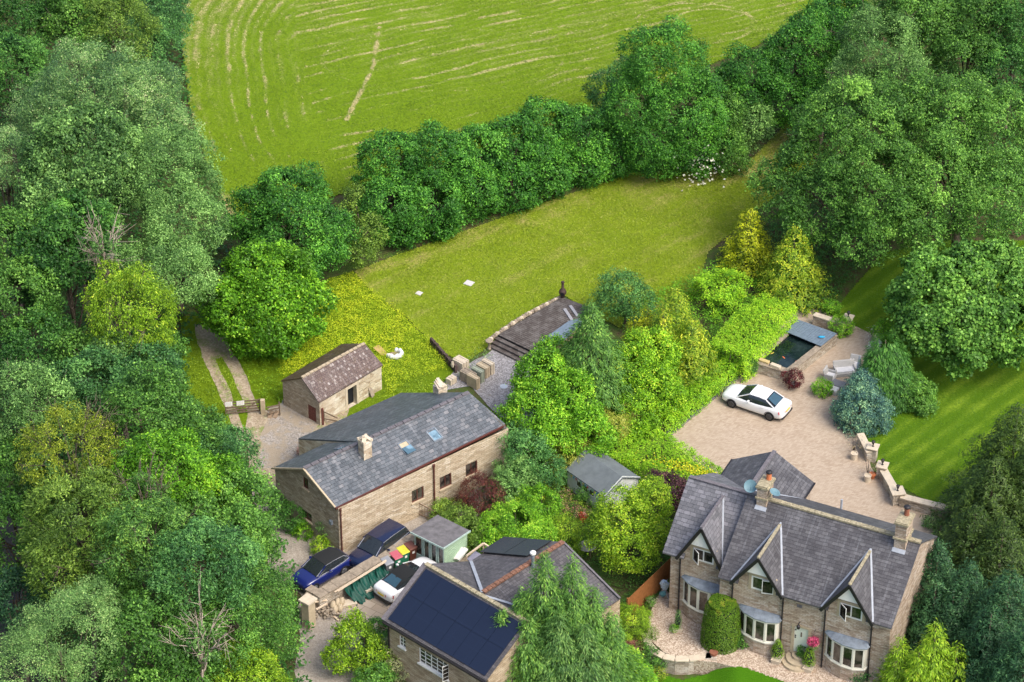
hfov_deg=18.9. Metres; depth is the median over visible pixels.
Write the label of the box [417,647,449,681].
window
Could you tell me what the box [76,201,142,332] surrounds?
woodland tree
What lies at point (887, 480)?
garden wall
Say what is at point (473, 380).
slab stack
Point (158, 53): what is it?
woodland tree
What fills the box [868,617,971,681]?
golden conifer
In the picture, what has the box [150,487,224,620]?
woodland tree
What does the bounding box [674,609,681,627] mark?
slim cypress
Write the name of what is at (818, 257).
ivy bank
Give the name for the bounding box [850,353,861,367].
garden armchair
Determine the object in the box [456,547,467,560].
white board
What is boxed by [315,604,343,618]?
rubble
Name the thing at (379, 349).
plywood sheet
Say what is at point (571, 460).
bamboo clump
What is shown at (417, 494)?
window
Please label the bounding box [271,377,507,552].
stone cottage
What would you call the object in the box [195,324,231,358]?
dirt track
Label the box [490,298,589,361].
timber deck
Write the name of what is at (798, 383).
japanese maple
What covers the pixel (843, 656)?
bow window
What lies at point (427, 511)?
trellis gate
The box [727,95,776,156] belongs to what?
hedgerow tree
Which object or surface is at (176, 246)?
woodland tree
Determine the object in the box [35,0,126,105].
woodland tree
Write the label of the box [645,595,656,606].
potted shrub
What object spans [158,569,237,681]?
woodland tree
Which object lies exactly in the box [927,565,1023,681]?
yew tree
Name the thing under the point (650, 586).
board fence
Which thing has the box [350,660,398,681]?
garden shrub
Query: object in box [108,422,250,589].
woodland tree
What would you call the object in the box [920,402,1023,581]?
yew tree
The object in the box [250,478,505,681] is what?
lane
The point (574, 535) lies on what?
garden shrub
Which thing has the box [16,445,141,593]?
woodland tree
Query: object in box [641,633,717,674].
retaining wall
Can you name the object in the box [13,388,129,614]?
woodland tree
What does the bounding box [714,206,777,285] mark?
golden cypress
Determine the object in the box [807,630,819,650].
hanging basket
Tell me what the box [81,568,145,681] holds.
woodland tree
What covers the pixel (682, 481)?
purple shrub
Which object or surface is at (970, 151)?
oak tree
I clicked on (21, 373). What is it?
woodland tree
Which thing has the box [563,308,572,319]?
wooden step board
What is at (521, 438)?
garden tree
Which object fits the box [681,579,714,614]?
bow window
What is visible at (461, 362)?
slab stack
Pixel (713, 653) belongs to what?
terracotta bowl
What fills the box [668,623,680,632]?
trailing plant
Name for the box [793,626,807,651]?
door
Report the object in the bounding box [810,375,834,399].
round shrub
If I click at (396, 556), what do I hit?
wheelie bin
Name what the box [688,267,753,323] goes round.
laurel bush
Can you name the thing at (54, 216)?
woodland tree
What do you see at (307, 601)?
gate pier
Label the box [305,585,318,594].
stone slab
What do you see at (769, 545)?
stone house
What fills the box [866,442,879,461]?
stone pier
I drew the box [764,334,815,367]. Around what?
pond water
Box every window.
[301,476,308,492]
[303,509,312,524]
[397,636,406,651]
[411,486,425,505]
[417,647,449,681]
[439,473,452,491]
[466,460,476,478]
[576,480,581,488]
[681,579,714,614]
[693,547,713,564]
[738,610,779,644]
[751,576,772,594]
[824,635,867,670]
[839,602,862,621]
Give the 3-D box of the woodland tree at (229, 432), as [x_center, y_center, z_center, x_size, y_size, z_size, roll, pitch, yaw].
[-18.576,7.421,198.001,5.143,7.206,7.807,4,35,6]
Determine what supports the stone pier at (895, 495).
on the ground at (386, 252)
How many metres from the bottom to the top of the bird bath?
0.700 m
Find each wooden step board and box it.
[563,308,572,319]
[569,305,578,316]
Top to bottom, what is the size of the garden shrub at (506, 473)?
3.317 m
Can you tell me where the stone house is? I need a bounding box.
[663,450,936,681]
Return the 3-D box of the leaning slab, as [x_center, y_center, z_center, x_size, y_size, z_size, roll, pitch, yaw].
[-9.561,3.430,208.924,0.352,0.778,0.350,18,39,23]
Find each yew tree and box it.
[902,537,1006,669]
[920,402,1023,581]
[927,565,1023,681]
[930,502,1023,630]
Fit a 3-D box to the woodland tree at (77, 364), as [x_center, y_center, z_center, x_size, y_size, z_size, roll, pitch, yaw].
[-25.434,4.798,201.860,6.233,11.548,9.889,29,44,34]
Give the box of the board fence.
[626,558,670,622]
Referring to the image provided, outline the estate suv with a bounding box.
[349,518,409,568]
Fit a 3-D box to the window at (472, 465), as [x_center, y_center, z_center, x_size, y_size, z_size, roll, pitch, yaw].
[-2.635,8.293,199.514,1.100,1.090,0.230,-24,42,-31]
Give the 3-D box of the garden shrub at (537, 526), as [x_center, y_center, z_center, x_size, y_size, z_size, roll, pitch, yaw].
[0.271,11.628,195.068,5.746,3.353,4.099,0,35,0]
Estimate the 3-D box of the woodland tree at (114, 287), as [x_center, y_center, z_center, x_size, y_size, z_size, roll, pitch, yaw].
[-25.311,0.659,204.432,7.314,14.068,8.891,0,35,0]
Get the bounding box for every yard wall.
[298,591,312,618]
[312,534,414,609]
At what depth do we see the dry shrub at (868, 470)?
201.02 m
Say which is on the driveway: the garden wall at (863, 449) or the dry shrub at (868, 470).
the garden wall at (863, 449)
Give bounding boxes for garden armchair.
[823,365,836,382]
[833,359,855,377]
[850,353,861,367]
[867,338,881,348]
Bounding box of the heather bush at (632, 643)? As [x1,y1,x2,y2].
[624,636,645,657]
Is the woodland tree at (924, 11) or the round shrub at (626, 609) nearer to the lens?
the round shrub at (626, 609)
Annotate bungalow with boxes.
[381,537,620,681]
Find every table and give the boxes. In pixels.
[581,540,595,557]
[832,379,845,390]
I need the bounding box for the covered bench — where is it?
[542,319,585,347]
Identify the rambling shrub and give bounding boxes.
[428,497,496,553]
[432,495,460,518]
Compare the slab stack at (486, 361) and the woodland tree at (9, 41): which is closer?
the slab stack at (486, 361)
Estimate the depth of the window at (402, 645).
183.89 m
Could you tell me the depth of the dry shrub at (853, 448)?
203.19 m
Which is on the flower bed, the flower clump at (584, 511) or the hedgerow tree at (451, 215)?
the flower clump at (584, 511)
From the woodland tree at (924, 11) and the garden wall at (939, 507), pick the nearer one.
the garden wall at (939, 507)
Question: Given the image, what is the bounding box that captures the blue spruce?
[828,367,897,440]
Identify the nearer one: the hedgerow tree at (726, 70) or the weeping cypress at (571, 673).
the weeping cypress at (571, 673)
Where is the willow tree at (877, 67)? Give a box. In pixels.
[818,0,939,137]
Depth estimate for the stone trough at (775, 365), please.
210.30 m
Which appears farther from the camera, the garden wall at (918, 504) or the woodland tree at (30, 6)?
the woodland tree at (30, 6)
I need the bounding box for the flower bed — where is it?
[504,470,597,530]
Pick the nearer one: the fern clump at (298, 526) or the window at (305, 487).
the window at (305, 487)
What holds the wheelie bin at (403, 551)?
on the lane
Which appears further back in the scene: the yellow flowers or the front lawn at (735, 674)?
the yellow flowers
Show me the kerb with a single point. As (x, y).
(698, 410)
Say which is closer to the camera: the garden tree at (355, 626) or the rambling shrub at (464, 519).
the garden tree at (355, 626)
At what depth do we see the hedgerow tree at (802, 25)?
234.10 m
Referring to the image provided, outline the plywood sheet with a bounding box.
[374,345,385,354]
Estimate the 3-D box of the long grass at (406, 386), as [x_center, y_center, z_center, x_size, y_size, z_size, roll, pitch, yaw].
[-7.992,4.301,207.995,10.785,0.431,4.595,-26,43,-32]
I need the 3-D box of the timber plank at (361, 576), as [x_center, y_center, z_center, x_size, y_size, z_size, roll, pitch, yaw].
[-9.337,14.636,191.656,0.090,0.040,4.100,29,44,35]
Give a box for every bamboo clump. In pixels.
[544,435,592,478]
[591,402,645,452]
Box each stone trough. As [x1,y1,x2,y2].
[759,358,769,363]
[770,362,780,369]
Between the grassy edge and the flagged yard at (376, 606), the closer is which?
the flagged yard at (376, 606)
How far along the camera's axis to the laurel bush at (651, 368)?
205.05 m
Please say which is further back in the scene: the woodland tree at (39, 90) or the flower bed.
the woodland tree at (39, 90)
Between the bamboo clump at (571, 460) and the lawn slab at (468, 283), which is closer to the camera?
the bamboo clump at (571, 460)
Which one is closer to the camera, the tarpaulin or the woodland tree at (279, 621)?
the woodland tree at (279, 621)
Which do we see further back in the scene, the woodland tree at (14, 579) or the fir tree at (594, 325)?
the fir tree at (594, 325)
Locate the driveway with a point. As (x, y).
(805, 436)
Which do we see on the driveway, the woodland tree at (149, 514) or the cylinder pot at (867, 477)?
the cylinder pot at (867, 477)
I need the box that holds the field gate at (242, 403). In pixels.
[225,398,259,413]
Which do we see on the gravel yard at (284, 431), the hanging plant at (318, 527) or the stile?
the stile
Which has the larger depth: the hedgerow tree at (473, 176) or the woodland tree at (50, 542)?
the hedgerow tree at (473, 176)
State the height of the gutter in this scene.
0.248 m
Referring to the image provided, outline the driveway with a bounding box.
[665,309,965,564]
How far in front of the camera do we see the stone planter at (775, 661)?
186.44 m
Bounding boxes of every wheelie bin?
[380,555,393,570]
[389,550,402,567]
[396,545,409,562]
[404,540,417,560]
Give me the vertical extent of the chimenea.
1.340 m
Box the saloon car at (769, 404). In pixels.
[721,384,792,420]
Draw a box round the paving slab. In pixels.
[343,598,356,607]
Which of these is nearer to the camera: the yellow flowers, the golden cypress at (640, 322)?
the yellow flowers
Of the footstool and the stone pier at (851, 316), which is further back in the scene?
the stone pier at (851, 316)
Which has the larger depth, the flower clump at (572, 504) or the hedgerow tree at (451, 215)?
the hedgerow tree at (451, 215)
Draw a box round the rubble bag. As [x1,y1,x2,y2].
[330,597,344,612]
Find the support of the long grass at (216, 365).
on the grass verge
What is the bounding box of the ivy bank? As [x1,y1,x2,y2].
[746,183,892,313]
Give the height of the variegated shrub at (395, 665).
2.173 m
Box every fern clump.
[290,518,313,541]
[308,534,333,554]
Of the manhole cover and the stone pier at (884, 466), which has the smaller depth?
the stone pier at (884, 466)
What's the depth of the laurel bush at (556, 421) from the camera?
201.30 m
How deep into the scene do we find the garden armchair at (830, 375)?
210.39 m
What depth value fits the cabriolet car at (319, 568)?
192.37 m
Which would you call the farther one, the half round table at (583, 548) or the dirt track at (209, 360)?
the dirt track at (209, 360)
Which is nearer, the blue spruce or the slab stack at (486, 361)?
the blue spruce
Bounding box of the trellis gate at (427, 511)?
[419,503,435,518]
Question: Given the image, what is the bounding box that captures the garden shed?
[566,450,640,507]
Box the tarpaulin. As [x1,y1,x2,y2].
[344,565,389,604]
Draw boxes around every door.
[308,404,315,421]
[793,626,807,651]
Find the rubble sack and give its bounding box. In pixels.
[386,348,403,359]
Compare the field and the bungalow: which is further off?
the field
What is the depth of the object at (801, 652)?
186.12 m
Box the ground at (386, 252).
[0,0,1023,681]
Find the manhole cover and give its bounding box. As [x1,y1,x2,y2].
[500,384,507,388]
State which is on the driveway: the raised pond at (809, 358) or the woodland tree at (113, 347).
the raised pond at (809, 358)
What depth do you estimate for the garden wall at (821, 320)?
215.41 m
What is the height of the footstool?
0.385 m
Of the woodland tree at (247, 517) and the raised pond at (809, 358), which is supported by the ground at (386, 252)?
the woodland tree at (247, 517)
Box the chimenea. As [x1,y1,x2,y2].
[559,281,565,297]
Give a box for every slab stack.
[446,374,456,385]
[452,355,468,370]
[460,367,476,382]
[467,372,479,389]
[471,365,484,382]
[476,361,489,378]
[481,358,494,374]
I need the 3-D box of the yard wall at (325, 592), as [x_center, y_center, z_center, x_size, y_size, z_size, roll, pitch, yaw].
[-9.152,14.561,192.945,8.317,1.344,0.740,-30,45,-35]
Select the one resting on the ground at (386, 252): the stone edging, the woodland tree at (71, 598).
the woodland tree at (71, 598)
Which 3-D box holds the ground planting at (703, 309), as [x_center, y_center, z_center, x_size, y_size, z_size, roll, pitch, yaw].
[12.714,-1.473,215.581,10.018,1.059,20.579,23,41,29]
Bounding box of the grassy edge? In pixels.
[350,173,632,273]
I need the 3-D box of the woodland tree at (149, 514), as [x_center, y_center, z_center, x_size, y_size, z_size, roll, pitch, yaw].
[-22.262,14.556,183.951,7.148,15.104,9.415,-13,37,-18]
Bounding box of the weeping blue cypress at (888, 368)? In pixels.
[853,331,917,417]
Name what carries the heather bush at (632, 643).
on the ground at (386, 252)
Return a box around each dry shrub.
[844,432,866,450]
[859,455,879,474]
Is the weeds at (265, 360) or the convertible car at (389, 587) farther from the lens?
the weeds at (265, 360)
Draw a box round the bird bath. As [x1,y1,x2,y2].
[485,338,492,349]
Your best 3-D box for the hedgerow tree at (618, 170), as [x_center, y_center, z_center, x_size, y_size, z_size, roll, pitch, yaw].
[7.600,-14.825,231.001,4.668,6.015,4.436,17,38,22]
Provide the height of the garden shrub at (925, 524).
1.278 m
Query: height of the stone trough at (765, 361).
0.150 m
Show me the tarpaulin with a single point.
(355, 590)
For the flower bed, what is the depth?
198.58 m
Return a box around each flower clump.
[558,489,570,501]
[565,497,578,512]
[571,506,584,519]
[579,505,591,517]
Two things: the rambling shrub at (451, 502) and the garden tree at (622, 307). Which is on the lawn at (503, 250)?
the garden tree at (622, 307)
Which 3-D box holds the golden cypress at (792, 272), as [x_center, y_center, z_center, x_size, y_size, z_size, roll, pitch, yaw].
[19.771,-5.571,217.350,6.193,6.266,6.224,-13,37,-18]
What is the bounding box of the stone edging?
[488,296,560,339]
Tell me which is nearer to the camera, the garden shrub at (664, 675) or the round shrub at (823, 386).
the garden shrub at (664, 675)
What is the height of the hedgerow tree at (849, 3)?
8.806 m
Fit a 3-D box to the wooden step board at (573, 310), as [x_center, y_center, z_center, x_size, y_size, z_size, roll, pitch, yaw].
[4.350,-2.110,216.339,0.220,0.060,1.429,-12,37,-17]
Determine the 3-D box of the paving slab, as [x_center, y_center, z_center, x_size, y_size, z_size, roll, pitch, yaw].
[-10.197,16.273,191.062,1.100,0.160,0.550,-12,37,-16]
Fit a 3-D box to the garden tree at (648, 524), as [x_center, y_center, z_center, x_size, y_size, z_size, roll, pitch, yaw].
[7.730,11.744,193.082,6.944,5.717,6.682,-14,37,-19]
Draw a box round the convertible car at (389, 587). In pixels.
[373,556,435,603]
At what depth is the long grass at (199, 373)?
210.76 m
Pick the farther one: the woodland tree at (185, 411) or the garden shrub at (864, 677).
the woodland tree at (185, 411)
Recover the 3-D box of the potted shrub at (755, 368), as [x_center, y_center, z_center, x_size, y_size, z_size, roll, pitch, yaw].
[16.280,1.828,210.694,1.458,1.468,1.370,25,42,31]
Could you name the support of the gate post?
on the ground at (386, 252)
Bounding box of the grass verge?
[179,270,453,431]
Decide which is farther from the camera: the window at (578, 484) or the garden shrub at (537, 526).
the window at (578, 484)
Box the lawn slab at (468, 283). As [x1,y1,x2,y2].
[463,280,474,285]
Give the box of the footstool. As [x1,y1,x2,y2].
[827,386,839,395]
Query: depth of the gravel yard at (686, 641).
187.33 m
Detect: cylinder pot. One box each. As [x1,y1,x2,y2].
[851,451,857,460]
[864,473,871,482]
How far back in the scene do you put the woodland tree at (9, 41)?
228.87 m
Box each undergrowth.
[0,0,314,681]
[782,0,1023,235]
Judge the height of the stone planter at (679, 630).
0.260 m
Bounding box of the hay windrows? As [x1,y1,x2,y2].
[183,0,798,214]
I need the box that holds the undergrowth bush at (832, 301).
[821,298,842,315]
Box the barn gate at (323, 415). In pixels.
[321,408,337,424]
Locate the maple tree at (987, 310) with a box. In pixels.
[881,235,1023,381]
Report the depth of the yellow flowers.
199.78 m
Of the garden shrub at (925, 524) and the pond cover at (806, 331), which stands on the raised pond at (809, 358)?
the pond cover at (806, 331)
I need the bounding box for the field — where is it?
[180,0,867,216]
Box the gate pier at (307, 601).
[298,593,317,629]
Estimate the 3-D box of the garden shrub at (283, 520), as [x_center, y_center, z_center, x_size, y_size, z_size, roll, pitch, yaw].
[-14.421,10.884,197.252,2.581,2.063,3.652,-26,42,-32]
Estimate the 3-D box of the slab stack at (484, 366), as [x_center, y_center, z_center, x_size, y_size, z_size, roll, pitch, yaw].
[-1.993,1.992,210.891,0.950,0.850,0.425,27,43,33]
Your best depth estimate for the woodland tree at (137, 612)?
175.81 m
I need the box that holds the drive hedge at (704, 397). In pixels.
[649,349,749,437]
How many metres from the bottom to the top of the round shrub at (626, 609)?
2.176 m
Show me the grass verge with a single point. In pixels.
(445, 370)
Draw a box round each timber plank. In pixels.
[334,560,386,591]
[338,561,385,591]
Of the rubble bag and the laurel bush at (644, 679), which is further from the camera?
the rubble bag
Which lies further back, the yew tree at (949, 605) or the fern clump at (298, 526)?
the fern clump at (298, 526)
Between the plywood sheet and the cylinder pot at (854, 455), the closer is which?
the cylinder pot at (854, 455)
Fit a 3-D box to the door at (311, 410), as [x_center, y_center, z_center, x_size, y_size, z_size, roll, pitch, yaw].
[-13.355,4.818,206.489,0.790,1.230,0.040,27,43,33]
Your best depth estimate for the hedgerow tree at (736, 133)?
231.02 m
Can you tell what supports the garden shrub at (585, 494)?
on the ground at (386, 252)
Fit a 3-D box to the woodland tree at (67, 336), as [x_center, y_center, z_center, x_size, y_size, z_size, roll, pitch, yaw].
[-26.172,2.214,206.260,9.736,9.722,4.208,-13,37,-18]
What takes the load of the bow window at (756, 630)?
in the stone house
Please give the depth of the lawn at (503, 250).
223.38 m
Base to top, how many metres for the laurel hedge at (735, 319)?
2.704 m
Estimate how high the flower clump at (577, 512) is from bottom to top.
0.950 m
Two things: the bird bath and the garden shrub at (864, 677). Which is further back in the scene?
the bird bath
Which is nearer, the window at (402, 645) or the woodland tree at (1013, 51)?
the window at (402, 645)
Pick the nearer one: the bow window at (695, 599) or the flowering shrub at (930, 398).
the bow window at (695, 599)
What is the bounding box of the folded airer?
[658,579,669,598]
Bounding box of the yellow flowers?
[634,450,716,474]
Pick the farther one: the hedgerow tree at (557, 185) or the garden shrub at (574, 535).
the hedgerow tree at (557, 185)
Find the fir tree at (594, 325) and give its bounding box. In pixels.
[524,298,660,450]
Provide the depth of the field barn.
207.08 m
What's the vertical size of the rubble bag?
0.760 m
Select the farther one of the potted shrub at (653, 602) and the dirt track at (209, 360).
the dirt track at (209, 360)
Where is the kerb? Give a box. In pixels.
[664,372,743,434]
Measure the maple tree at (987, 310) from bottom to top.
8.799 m
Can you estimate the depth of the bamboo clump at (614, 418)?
202.50 m
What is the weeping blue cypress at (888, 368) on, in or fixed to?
on the ground at (386, 252)
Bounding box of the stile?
[266,402,279,417]
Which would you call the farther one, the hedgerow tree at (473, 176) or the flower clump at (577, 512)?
the hedgerow tree at (473, 176)
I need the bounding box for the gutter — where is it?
[571,475,601,497]
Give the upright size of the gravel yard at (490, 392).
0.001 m
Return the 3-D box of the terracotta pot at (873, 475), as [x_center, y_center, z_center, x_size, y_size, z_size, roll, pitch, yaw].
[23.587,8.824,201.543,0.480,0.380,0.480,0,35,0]
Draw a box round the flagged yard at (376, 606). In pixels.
[344,553,470,632]
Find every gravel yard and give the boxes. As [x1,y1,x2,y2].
[254,400,318,469]
[445,350,536,434]
[647,589,902,681]
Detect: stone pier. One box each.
[844,313,854,331]
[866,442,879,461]
[875,460,889,479]
[889,485,905,505]
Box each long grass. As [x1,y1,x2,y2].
[176,327,228,423]
[210,355,245,411]
[343,369,448,417]
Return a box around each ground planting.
[443,444,672,624]
[621,249,790,393]
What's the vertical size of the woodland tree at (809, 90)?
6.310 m
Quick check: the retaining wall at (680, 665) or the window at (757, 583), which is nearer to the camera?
the window at (757, 583)
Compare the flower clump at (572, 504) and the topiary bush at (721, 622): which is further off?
the flower clump at (572, 504)
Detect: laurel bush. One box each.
[491,332,623,470]
[599,325,687,442]
[609,641,659,681]
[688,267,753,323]
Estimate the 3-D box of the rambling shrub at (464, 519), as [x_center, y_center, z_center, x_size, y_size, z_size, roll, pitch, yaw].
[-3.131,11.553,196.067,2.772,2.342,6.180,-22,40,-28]
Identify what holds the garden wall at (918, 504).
on the ground at (386, 252)
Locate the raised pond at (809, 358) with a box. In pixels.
[749,333,837,381]
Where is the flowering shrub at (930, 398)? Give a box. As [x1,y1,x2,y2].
[899,367,939,418]
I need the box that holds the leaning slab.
[368,388,374,397]
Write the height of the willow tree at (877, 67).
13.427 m
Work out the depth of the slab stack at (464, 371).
210.21 m
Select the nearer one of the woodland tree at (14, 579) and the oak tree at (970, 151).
the woodland tree at (14, 579)
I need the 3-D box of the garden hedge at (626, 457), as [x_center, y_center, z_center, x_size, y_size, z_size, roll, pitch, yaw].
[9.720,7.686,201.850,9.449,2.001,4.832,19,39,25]
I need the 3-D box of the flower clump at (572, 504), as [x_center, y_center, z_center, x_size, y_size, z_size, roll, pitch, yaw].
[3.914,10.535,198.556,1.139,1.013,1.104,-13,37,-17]
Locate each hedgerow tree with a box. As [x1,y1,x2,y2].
[193,237,340,361]
[220,159,363,284]
[334,182,391,270]
[349,127,438,252]
[391,118,480,244]
[434,120,512,225]
[475,111,549,215]
[513,94,583,206]
[550,102,615,190]
[580,53,634,128]
[581,105,641,182]
[595,13,739,181]
[669,87,755,190]
[701,39,785,126]
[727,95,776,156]
[751,0,858,129]
[814,0,882,82]
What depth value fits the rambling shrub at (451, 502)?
197.50 m
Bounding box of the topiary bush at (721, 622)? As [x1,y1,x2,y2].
[700,593,740,654]
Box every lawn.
[354,121,817,359]
[656,666,783,681]
[831,240,1023,505]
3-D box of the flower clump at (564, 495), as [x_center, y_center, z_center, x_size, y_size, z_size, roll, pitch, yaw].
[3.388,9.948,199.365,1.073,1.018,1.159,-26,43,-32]
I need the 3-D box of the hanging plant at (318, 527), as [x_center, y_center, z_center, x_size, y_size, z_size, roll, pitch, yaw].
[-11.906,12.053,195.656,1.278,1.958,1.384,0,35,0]
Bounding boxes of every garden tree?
[319,606,396,681]
[495,418,568,492]
[577,474,675,575]
[589,265,660,327]
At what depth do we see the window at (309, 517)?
196.27 m
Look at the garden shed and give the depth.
199.01 m
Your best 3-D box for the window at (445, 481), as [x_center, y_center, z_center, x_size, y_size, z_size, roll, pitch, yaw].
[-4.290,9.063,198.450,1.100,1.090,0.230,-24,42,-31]
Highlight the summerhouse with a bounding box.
[410,515,470,562]
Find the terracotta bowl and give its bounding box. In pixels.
[709,649,717,656]
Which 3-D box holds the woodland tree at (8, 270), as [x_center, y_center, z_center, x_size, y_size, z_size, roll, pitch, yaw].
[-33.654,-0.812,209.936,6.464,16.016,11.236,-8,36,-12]
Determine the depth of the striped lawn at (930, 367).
207.56 m
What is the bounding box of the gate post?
[260,399,265,414]
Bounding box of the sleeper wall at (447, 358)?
[430,337,456,372]
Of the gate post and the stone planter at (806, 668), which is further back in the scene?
the gate post
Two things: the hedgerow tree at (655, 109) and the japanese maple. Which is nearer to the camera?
the japanese maple
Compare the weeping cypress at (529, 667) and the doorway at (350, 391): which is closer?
the weeping cypress at (529, 667)
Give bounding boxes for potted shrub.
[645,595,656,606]
[739,359,760,375]
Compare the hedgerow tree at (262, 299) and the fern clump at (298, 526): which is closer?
the fern clump at (298, 526)
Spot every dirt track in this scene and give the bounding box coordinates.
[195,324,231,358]
[202,350,244,440]
[218,346,262,420]
[246,409,348,485]
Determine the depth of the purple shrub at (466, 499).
197.03 m
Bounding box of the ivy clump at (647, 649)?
[635,639,668,670]
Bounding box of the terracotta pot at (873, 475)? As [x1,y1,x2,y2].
[869,471,875,478]
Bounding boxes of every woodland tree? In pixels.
[0,0,76,130]
[0,27,54,190]
[0,123,47,314]
[0,204,66,420]
[0,303,80,447]
[0,357,89,536]
[0,433,63,611]
[0,564,51,681]
[0,571,128,681]
[1,33,205,186]
[6,185,124,394]
[10,97,148,330]
[12,453,151,681]
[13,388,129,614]
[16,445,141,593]
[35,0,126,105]
[46,339,188,470]
[50,325,191,432]
[74,230,183,431]
[76,0,163,122]
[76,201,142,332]
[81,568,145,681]
[85,326,147,451]
[87,445,201,681]
[92,587,226,681]
[96,355,226,520]
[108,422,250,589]
[112,0,196,82]
[112,121,234,318]
[141,513,267,680]
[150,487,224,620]
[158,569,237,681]
[178,562,306,681]
[179,415,263,478]
[197,463,285,599]
[203,638,294,681]
[787,79,846,151]
[869,0,978,74]
[923,0,1019,123]
[970,0,1023,132]
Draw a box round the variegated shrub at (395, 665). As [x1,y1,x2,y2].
[373,636,409,681]
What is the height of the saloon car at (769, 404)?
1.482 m
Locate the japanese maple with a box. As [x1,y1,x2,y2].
[778,367,804,388]
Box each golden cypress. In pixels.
[620,305,654,367]
[635,286,729,401]
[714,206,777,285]
[750,223,836,320]
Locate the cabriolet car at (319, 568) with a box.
[291,547,349,590]
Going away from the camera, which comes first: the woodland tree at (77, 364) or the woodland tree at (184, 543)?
the woodland tree at (184, 543)
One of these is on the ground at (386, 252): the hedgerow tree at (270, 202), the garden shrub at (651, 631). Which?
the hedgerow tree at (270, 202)
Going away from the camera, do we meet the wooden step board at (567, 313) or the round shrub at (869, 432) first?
the round shrub at (869, 432)
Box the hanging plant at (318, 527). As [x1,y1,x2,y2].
[314,521,329,536]
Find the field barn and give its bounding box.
[281,342,382,424]
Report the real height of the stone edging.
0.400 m
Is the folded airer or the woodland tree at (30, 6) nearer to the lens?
the folded airer
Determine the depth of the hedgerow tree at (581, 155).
229.00 m
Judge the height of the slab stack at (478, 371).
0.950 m
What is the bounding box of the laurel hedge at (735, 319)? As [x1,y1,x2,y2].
[708,290,798,382]
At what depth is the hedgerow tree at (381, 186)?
223.44 m
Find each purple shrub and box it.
[451,468,506,521]
[642,466,687,510]
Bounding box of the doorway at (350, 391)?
[348,387,353,404]
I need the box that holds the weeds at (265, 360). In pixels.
[239,336,302,400]
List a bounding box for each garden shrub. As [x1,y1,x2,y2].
[268,492,306,534]
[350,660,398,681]
[473,497,559,548]
[485,452,545,507]
[511,482,564,525]
[547,512,585,556]
[574,484,591,503]
[644,624,660,640]
[653,665,665,680]
[735,634,749,649]
[850,668,884,681]
[870,316,894,342]
[921,515,951,536]
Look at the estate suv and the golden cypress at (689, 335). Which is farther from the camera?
the golden cypress at (689, 335)
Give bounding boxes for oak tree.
[745,69,954,268]
[874,66,1023,251]
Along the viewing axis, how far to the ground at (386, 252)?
222.63 m
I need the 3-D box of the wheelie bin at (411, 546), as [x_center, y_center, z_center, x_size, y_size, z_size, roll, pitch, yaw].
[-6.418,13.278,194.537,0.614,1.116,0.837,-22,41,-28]
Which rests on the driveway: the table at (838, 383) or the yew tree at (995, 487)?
the table at (838, 383)
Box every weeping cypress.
[490,550,659,681]
[516,613,625,681]
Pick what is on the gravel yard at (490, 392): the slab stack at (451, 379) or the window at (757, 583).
the slab stack at (451, 379)
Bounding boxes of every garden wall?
[812,312,845,333]
[857,433,872,461]
[879,469,896,496]
[899,494,936,514]
[933,502,950,519]
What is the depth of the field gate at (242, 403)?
207.06 m
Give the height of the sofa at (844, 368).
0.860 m
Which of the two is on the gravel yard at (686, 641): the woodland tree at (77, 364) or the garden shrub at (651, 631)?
the garden shrub at (651, 631)
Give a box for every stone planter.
[672,624,682,632]
[771,656,782,664]
[802,664,814,673]
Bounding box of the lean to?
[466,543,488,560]
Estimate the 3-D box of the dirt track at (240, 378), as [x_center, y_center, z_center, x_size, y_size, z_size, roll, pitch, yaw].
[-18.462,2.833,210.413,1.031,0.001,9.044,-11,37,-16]
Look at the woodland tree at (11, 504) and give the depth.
190.78 m
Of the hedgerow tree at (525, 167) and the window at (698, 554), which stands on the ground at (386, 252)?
the hedgerow tree at (525, 167)
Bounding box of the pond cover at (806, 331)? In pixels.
[786,320,836,345]
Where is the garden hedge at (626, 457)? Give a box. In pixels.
[589,423,722,494]
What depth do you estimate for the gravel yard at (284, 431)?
205.54 m
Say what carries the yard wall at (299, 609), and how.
on the ground at (386, 252)
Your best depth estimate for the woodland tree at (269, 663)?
178.34 m
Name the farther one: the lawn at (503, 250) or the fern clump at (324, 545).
the lawn at (503, 250)
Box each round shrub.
[619,601,652,641]
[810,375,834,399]
[828,313,855,338]
[858,424,879,436]
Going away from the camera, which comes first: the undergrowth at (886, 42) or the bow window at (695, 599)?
the bow window at (695, 599)
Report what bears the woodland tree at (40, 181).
on the ground at (386, 252)
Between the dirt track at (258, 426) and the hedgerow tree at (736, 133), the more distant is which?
the hedgerow tree at (736, 133)
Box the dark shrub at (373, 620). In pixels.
[360,615,387,661]

